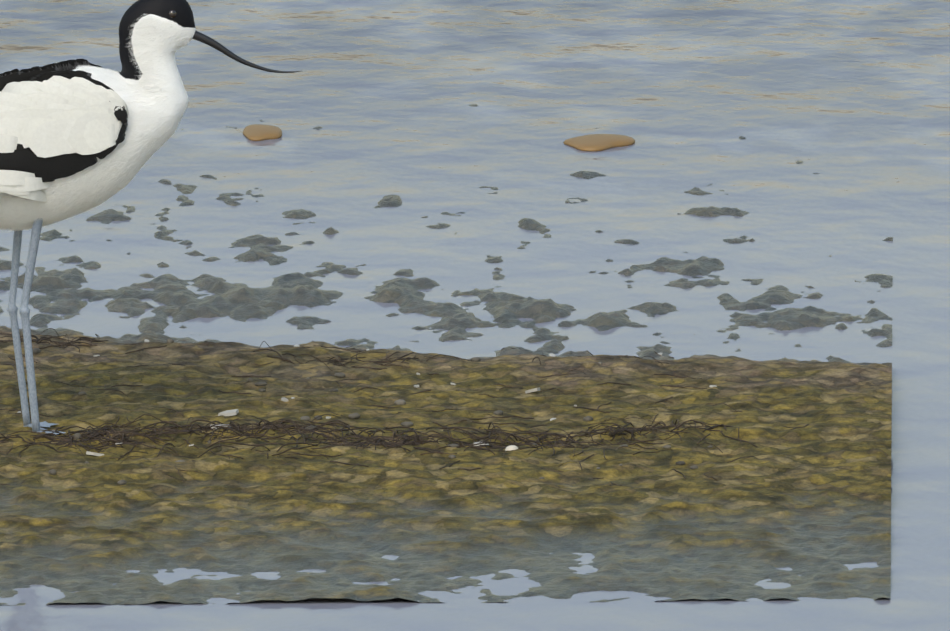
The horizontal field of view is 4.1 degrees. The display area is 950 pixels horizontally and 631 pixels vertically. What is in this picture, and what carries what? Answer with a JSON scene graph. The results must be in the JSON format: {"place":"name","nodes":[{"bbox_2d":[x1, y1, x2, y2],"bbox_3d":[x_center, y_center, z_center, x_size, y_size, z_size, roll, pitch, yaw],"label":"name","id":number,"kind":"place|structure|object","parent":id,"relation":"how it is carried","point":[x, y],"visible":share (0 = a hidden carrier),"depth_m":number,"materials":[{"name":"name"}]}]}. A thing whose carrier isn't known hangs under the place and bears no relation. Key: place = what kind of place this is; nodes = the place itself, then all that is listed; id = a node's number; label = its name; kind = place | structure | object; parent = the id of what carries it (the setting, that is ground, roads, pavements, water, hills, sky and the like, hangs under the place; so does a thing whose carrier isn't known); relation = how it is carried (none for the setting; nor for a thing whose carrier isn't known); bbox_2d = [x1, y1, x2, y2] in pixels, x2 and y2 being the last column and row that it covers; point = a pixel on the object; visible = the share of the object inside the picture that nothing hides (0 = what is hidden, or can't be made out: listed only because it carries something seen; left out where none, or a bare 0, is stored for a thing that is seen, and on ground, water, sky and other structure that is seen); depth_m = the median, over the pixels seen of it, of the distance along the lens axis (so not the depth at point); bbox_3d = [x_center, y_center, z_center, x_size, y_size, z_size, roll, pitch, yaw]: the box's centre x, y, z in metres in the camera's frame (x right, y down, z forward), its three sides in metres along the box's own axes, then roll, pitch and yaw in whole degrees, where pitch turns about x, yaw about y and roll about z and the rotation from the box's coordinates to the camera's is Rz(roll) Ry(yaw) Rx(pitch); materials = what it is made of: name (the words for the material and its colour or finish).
{"place":"outdoors","nodes":[
{"label":"outdoors","id":0,"kind":"place"},
{"bbox_2d":[0,104,892,605],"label":"mud ground","id":1,"kind":"structure","parent":0,"point":[810,504],"depth_m":11.08,"materials":[{"name":"brown gravel"}]},
{"bbox_2d":[0,0,299,435],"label":"avocet","id":2,"kind":"object","parent":1,"relation":"on","point":[77,136],"visible":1,"depth_m":11.13,"materials":[{"name":"white"}]},
{"bbox_2d":[17,339,716,455],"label":"seashells","id":3,"kind":"object","parent":1,"relation":"on","point":[232,412],"visible":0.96,"depth_m":11.27},
{"bbox_2d":[32,339,712,484],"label":"fragments","id":4,"kind":"object","parent":1,"relation":"on","point":[350,416],"visible":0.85,"depth_m":11.25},
{"bbox_2d":[0,328,808,485],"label":"seaweed strands","id":5,"kind":"object","parent":1,"relation":"on","point":[94,435],"visible":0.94,"depth_m":11.17},
{"bbox_2d":[505,445,517,450],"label":"cockle shells","id":6,"kind":"object","parent":1,"relation":"on","point":[511,447],"visible":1,"depth_m":11.12,"materials":[{"name":"beige"}]},
{"bbox_2d":[0,0,949,630],"bbox_3d":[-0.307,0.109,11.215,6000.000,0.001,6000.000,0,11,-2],"label":"water","id":7,"kind":"structure","parent":0,"point":[846,102],"depth_m":12.37,"materials":[{"name":"liquid"}]},
{"bbox_2d":[243,124,634,151],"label":"stones","id":8,"kind":"object","parent":7,"relation":"on","point":[590,142],"visible":1,"depth_m":12.64,"materials":[{"name":"brown stone"}]}
]}

